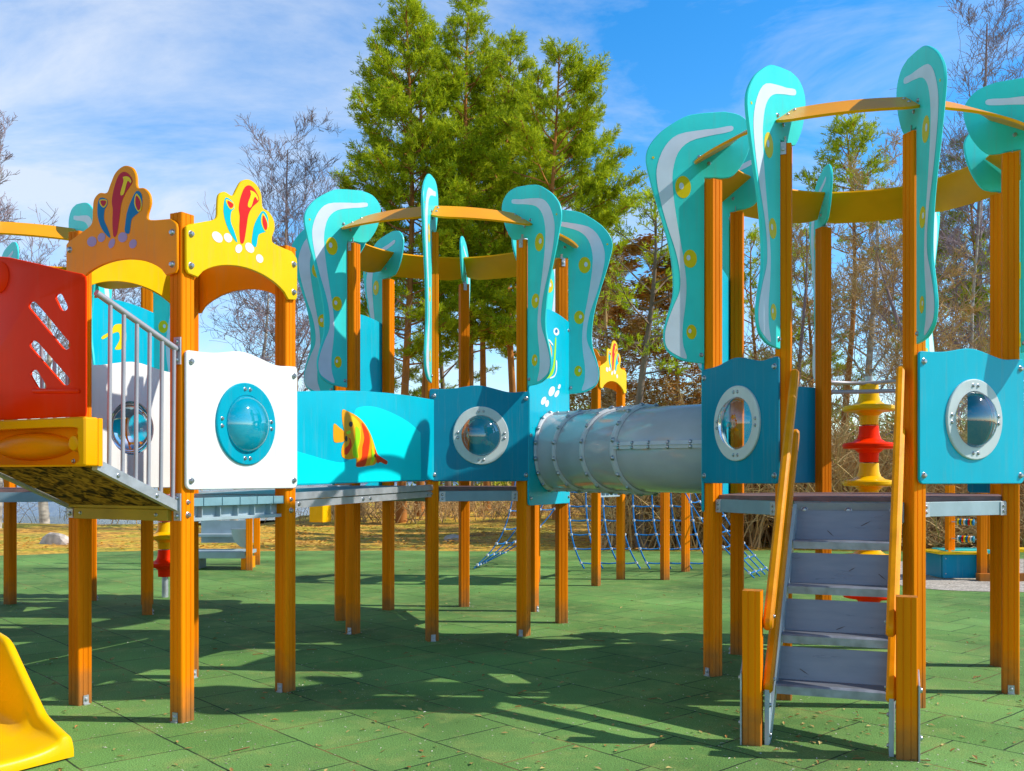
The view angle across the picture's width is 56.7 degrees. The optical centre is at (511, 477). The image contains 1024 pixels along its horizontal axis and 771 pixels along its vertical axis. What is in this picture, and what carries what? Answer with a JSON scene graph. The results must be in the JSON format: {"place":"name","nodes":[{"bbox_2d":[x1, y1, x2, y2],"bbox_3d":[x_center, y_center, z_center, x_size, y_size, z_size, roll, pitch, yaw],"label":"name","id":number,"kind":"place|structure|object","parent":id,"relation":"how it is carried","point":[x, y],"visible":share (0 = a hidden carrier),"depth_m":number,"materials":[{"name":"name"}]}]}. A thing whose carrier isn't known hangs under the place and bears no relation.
{"place":"outdoors","nodes":[
{"label":"outdoors","id":0,"kind":"place"},
{"bbox_2d":[2,482,478,523],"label":"lake","id":1,"kind":"structure","parent":0,"point":[55,515],"depth_m":40.30,"materials":[{"name":"blue liquid"}]},
{"bbox_2d":[0,481,902,554],"bbox_3d":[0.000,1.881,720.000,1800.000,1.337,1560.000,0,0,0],"label":"ground","id":2,"kind":"structure","parent":0,"point":[106,533],"depth_m":22.84,"materials":[{"name":"yellow plant"}]},
{"bbox_2d":[0,111,64,527],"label":"bare tree","id":3,"kind":"object","parent":2,"relation":"on","point":[8,211],"visible":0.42,"depth_m":23.94,"materials":[{"name":"brown wood"}]},
{"bbox_2d":[29,252,68,523],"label":"bare tree","id":4,"kind":"object","parent":2,"relation":"on","point":[43,509],"visible":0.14,"depth_m":28.49,"materials":[{"name":"brown plant"}]},
{"bbox_2d":[39,532,68,544],"bbox_3d":[-9.364,1.366,19.604,0.778,0.488,0.454,0,0,23],"label":"boulder","id":5,"kind":"object","parent":2,"relation":"on","point":[52,538],"visible":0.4,"depth_m":19.43,"materials":[{"name":"grey stone"}]},
{"bbox_2d":[57,287,140,519],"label":"bare tree","id":6,"kind":"object","parent":2,"relation":"on","point":[122,291],"visible":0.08,"depth_m":32.91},
{"bbox_2d":[2,483,366,524],"bbox_3d":[-12.709,0.635,32.016,16.543,1.649,8.237,0,0,0],"label":"lakeside brush","id":7,"kind":"object","parent":2,"relation":"on","point":[136,520],"visible":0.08,"depth_m":30.55,"materials":[{"name":"brown plant"}]},
{"bbox_2d":[220,236,308,519],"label":"bare tree","id":8,"kind":"object","parent":2,"relation":"on","point":[237,311],"visible":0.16,"depth_m":24.91,"materials":[{"name":"brown wood"}]},
{"bbox_2d":[233,203,310,390],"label":"bare tree","id":9,"kind":"object","parent":2,"relation":"on","point":[305,324],"visible":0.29,"depth_m":23.81,"materials":[{"name":"brown plant"}]},
{"bbox_2d":[197,107,420,386],"bbox_3d":[-6.954,-5.170,29.981,8.404,13.255,6.765,0,0,0],"label":"bare tree","id":10,"kind":"object","parent":2,"relation":"on","point":[285,195],"visible":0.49,"depth_m":29.92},
{"bbox_2d":[309,498,330,521],"bbox_3d":[-5.906,0.810,29.235,0.520,1.080,0.660,0,0,14],"label":"storage bin","id":11,"kind":"object","parent":2,"relation":"on","point":[319,513],"visible":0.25,"depth_m":28.97,"materials":[{"name":"yellow plastic"}]},
{"bbox_2d":[363,295,422,508],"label":"pine tree","id":12,"kind":"object","parent":2,"relation":"on","point":[416,391],"visible":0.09,"depth_m":39.45,"materials":[{"name":"green plant"}]},
{"bbox_2d":[329,0,492,522],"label":"pine tree","id":13,"kind":"object","parent":2,"relation":"on","point":[390,100],"visible":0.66,"depth_m":30.18,"materials":[{"name":"green plant"}]},
{"bbox_2d":[354,3,475,515],"bbox_3d":[-3.219,-7.821,34.221,5.127,18.560,4.956,0,0,0],"label":"pine tree","id":14,"kind":"object","parent":2,"relation":"on","point":[399,223],"visible":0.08,"depth_m":33.80,"materials":[{"name":"green plant"}]},
{"bbox_2d":[394,279,500,485],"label":"pine tree","id":15,"kind":"object","parent":2,"relation":"on","point":[443,385],"visible":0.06,"depth_m":41.84,"materials":[{"name":"green plant"}]},
{"bbox_2d":[444,534,458,541],"bbox_3d":[-1.257,1.352,21.195,0.545,0.197,0.363,0,0,0],"label":"boulder","id":16,"kind":"object","parent":2,"relation":"on","point":[451,536],"visible":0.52,"depth_m":21.09,"materials":[{"name":"grey stone"}]},
{"bbox_2d":[327,484,590,523],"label":"undergrowth","id":17,"kind":"object","parent":2,"relation":"on","point":[498,507],"visible":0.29,"depth_m":31.55,"materials":[{"name":"brown plant"}]},
{"bbox_2d":[399,0,519,516],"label":"pine tree","id":18,"kind":"object","parent":2,"relation":"on","point":[470,167],"visible":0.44,"depth_m":31.36,"materials":[{"name":"green plant"}]},
{"bbox_2d":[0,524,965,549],"bbox_3d":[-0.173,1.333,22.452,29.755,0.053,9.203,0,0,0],"label":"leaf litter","id":19,"kind":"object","parent":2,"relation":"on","point":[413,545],"visible":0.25,"depth_m":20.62,"materials":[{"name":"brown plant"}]},
{"bbox_2d":[439,41,530,510],"bbox_3d":[-1.019,-7.633,36.262,4.785,18.190,5.223,0,0,-14],"label":"pine tree","id":20,"kind":"object","parent":2,"relation":"on","point":[483,370],"visible":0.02,"depth_m":35.94,"materials":[{"name":"green plant"}]},
{"bbox_2d":[456,23,572,515],"bbox_3d":[-0.087,-7.144,32.912,4.699,17.202,4.847,0,0,0],"label":"pine tree","id":21,"kind":"object","parent":2,"relation":"on","point":[526,64],"visible":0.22,"depth_m":32.36,"materials":[{"name":"green plant"}]},
{"bbox_2d":[469,64,590,511],"bbox_3d":[0.512,-7.137,36.004,5.124,17.188,5.751,0,0,-41],"label":"pine tree","id":22,"kind":"object","parent":2,"relation":"on","point":[541,74],"visible":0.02,"depth_m":35.51,"materials":[{"name":"green plant"}]},
{"bbox_2d":[474,35,648,519],"bbox_3d":[1.557,-6.303,30.265,5.405,15.527,4.866,0,0,-18],"label":"pine tree","id":23,"kind":"object","parent":2,"relation":"on","point":[581,147],"visible":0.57,"depth_m":29.80,"materials":[{"name":"green plant"}]},
{"bbox_2d":[570,235,680,410],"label":"tree","id":24,"kind":"object","parent":2,"relation":"on","point":[620,310],"visible":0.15,"depth_m":23.76,"materials":[{"name":"green plant"}]},
{"bbox_2d":[593,177,691,549],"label":"pine tree","id":25,"kind":"object","parent":2,"relation":"on","point":[648,198],"visible":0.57,"depth_m":18.43,"materials":[{"name":"green plant"}]},
{"bbox_2d":[585,252,701,509],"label":"bare tree","id":26,"kind":"object","parent":2,"relation":"on","point":[605,315],"visible":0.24,"depth_m":21.67,"materials":[{"name":"plant"}]},
{"bbox_2d":[406,386,966,505],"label":"wood","id":27,"kind":"object","parent":2,"relation":"on","point":[493,483],"visible":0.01,"depth_m":51.19,"materials":[{"name":"brown wood"}]},
{"bbox_2d":[744,222,810,369],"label":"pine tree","id":28,"kind":"object","parent":2,"relation":"on","point":[752,235],"visible":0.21,"depth_m":23.86,"materials":[{"name":"green plant"}]},
{"bbox_2d":[570,379,1023,549],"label":"thicket","id":29,"kind":"object","parent":2,"relation":"on","point":[758,530],"visible":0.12,"depth_m":18.71,"materials":[{"name":"brown plant"}]},
{"bbox_2d":[744,223,883,483],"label":"bare tree","id":30,"kind":"object","parent":2,"relation":"on","point":[799,352],"visible":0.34,"depth_m":22.82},
{"bbox_2d":[752,223,875,422],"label":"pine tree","id":31,"kind":"object","parent":2,"relation":"on","point":[833,360],"visible":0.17,"depth_m":28.93,"materials":[{"name":"brown plant"}]},
{"bbox_2d":[793,113,896,448],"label":"pine tree","id":32,"kind":"object","parent":2,"relation":"on","point":[851,124],"visible":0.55,"depth_m":25.80,"materials":[{"name":"green plant"}]},
{"bbox_2d":[792,129,982,441],"bbox_3d":[8.844,-3.273,22.178,4.613,9.469,5.519,0,0,-25],"label":"bare tree","id":33,"kind":"object","parent":2,"relation":"on","point":[868,371],"visible":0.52,"depth_m":21.84,"materials":[{"name":"brown plant"}]},
{"bbox_2d":[831,219,989,439],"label":"bare tree","id":34,"kind":"object","parent":2,"relation":"on","point":[939,318],"visible":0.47,"depth_m":20.97,"materials":[{"name":"brown plant"}]},
{"bbox_2d":[836,170,989,408],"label":"bare tree","id":35,"kind":"object","parent":2,"relation":"on","point":[891,317],"visible":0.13,"depth_m":25.89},
{"bbox_2d":[879,198,989,426],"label":"bare tree","id":36,"kind":"object","parent":2,"relation":"on","point":[946,235],"visible":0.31,"depth_m":22.98,"materials":[{"name":"brown wood"}]},
{"bbox_2d":[846,0,1023,352],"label":"bare tree","id":37,"kind":"object","parent":2,"relation":"on","point":[990,38],"visible":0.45,"depth_m":26.92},
{"bbox_2d":[901,493,1023,548],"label":"fallen brushwood","id":38,"kind":"object","parent":2,"relation":"on","point":[937,540],"visible":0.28,"depth_m":17.84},
{"bbox_2d":[953,238,989,399],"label":"tree","id":39,"kind":"object","parent":2,"relation":"on","point":[978,269],"visible":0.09,"depth_m":26.67,"materials":[{"name":"brown plant"}]},
{"bbox_2d":[0,550,1023,770],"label":"rubber surface","id":40,"kind":"object","parent":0,"point":[483,621],"visible":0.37,"depth_m":6.33,"materials":[{"name":"green rubber"}]},
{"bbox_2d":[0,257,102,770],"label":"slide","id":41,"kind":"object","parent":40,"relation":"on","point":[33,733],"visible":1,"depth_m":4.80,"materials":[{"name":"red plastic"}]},
{"bbox_2d":[0,203,169,614],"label":"play tower","id":42,"kind":"structure","parent":40,"relation":"on","point":[153,311],"depth_m":9.33,"materials":[{"name":"teal plastic"}]},
{"bbox_2d":[153,488,169,597],"bbox_3d":[-3.930,0.250,10.750,0.421,2.200,0.421,0,0,0],"label":"climbing pole","id":43,"kind":"object","parent":40,"relation":"on","point":[161,537],"visible":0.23,"depth_m":10.68,"materials":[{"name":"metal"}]},
{"bbox_2d":[66,166,296,723],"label":"crown tower","id":44,"kind":"structure","parent":40,"relation":"on","point":[236,419],"depth_m":5.62,"materials":[{"name":"white plastic"}]},
{"bbox_2d":[0,290,180,520],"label":"ramp","id":45,"kind":"structure","parent":44,"relation":"attached to","point":[107,490],"depth_m":5.12,"materials":[{"name":"metal"}]},
{"bbox_2d":[199,518,259,570],"bbox_3d":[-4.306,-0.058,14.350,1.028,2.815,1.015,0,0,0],"label":"bench","id":46,"kind":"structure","parent":40,"relation":"on","point":[239,533],"depth_m":14.20,"materials":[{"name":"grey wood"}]},
{"bbox_2d":[292,174,612,641],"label":"play tower","id":47,"kind":"structure","parent":40,"relation":"on","point":[555,262],"depth_m":8.20,"materials":[{"name":"teal plastic"}]},
{"bbox_2d":[194,391,433,507],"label":"bridge","id":48,"kind":"structure","parent":47,"relation":"attached to","point":[344,437],"depth_m":6.80,"materials":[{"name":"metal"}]},
{"bbox_2d":[533,402,701,496],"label":"crawl tunnel","id":49,"kind":"structure","parent":47,"relation":"attached to","point":[642,449],"depth_m":7.19,"materials":[{"name":"grey plastic"}]},
{"bbox_2d":[0,553,1023,770],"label":"fallen leaves","id":50,"kind":"object","parent":40,"relation":"on","point":[651,745],"depth_m":5.32,"materials":[{"name":"brown plant"}]},
{"bbox_2d":[474,481,554,568],"bbox_3d":[0.212,0.691,14.571,1.914,1.293,0.421,0,0,-29],"label":"climbing net","id":51,"kind":"object","parent":40,"relation":"on","point":[485,561],"visible":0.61,"depth_m":14.29,"materials":[{"name":"blue fabric"}]},
{"bbox_2d":[660,492,689,579],"bbox_3d":[1.525,0.600,13.458,2.450,1.500,1.835,0,0,0],"label":"net frame","id":52,"kind":"object","parent":40,"relation":"on","point":[665,536],"visible":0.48,"depth_m":12.60,"materials":[{"name":"brown wood"}]},
{"bbox_2d":[568,492,640,568],"bbox_3d":[1.361,0.618,14.104,1.056,1.437,0.427,0,0,0],"label":"climbing net","id":53,"kind":"object","parent":52,"relation":"hanging from","point":[589,534],"visible":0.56,"depth_m":14.11,"materials":[{"name":"blue fabric"}]},
{"bbox_2d":[632,492,702,568],"bbox_3d":[2.371,0.618,14.104,1.156,1.437,0.427,0,0,0],"label":"climbing net","id":54,"kind":"object","parent":52,"relation":"hanging from","point":[656,534],"visible":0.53,"depth_m":14.12,"materials":[{"name":"blue fabric"}]},
{"bbox_2d":[685,493,767,577],"bbox_3d":[3.053,0.666,13.391,1.111,1.341,1.247,0,0,31],"label":"climbing net","id":55,"kind":"object","parent":52,"relation":"hanging from","point":[724,547],"visible":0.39,"depth_m":13.13,"materials":[{"name":"blue fabric"}]},
{"bbox_2d":[738,366,922,761],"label":"staircase","id":56,"kind":"structure","parent":40,"relation":"on","point":[891,676],"depth_m":5.11,"materials":[{"name":"grey wood"}]},
{"bbox_2d":[645,45,1023,708],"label":"play tower","id":57,"kind":"structure","parent":40,"relation":"on","point":[715,179],"depth_m":5.96,"materials":[{"name":"teal plastic"}]},
{"bbox_2d":[842,376,894,601],"bbox_3d":[2.990,0.250,7.950,0.421,2.200,0.421,0,0,0],"label":"climbing pole","id":58,"kind":"object","parent":40,"relation":"on","point":[868,444],"visible":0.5,"depth_m":7.87,"materials":[{"name":"plastic"}]},
{"bbox_2d":[900,559,1023,591],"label":"sand","id":59,"kind":"structure","parent":40,"relation":"on","point":[958,584],"depth_m":12.11,"materials":[{"name":"beige sand"}]},
{"bbox_2d":[926,485,989,577],"bbox_3d":[6.156,0.725,12.859,0.991,1.250,0.781,0,0,0],"label":"sand table","id":60,"kind":"object","parent":59,"relation":"on","point":[949,560],"visible":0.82,"depth_m":12.60,"materials":[{"name":"plastic"}]},
{"bbox_2d":[976,547,1023,580],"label":"sandbox","id":61,"kind":"object","parent":59,"relation":"on","point":[982,576],"visible":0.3,"depth_m":12.36,"materials":[{"name":"brown wood"}]},
{"bbox_2d":[0,0,1023,451],"label":"sky","id":62,"kind":"structure","parent":0,"point":[95,89],"materials":[{"name":"blue"}]},
{"bbox_2d":[539,341,625,585],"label":"crown tower","id":63,"kind":"structure","parent":0,"point":[612,374],"depth_m":12.23,"materials":[{"name":"brown wood"}]},
{"bbox_2d":[570,233,762,487],"bbox_3d":[3.464,-1.992,21.316,4.705,6.887,4.234,0,0,-34],"label":"tree","id":64,"kind":"object","parent":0,"point":[667,386],"visible":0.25,"depth_m":20.83,"materials":[{"name":"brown plant"}]},
{"bbox_2d":[868,212,987,414],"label":"tree","id":65,"kind":"object","parent":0,"point":[897,298],"visible":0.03,"depth_m":30.09,"materials":[{"name":"brown plant"}]},
{"bbox_2d":[936,135,989,334],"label":"tree","id":66,"kind":"object","parent":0,"point":[969,233],"visible":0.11,"depth_m":27.96,"materials":[{"name":"brown plant"}]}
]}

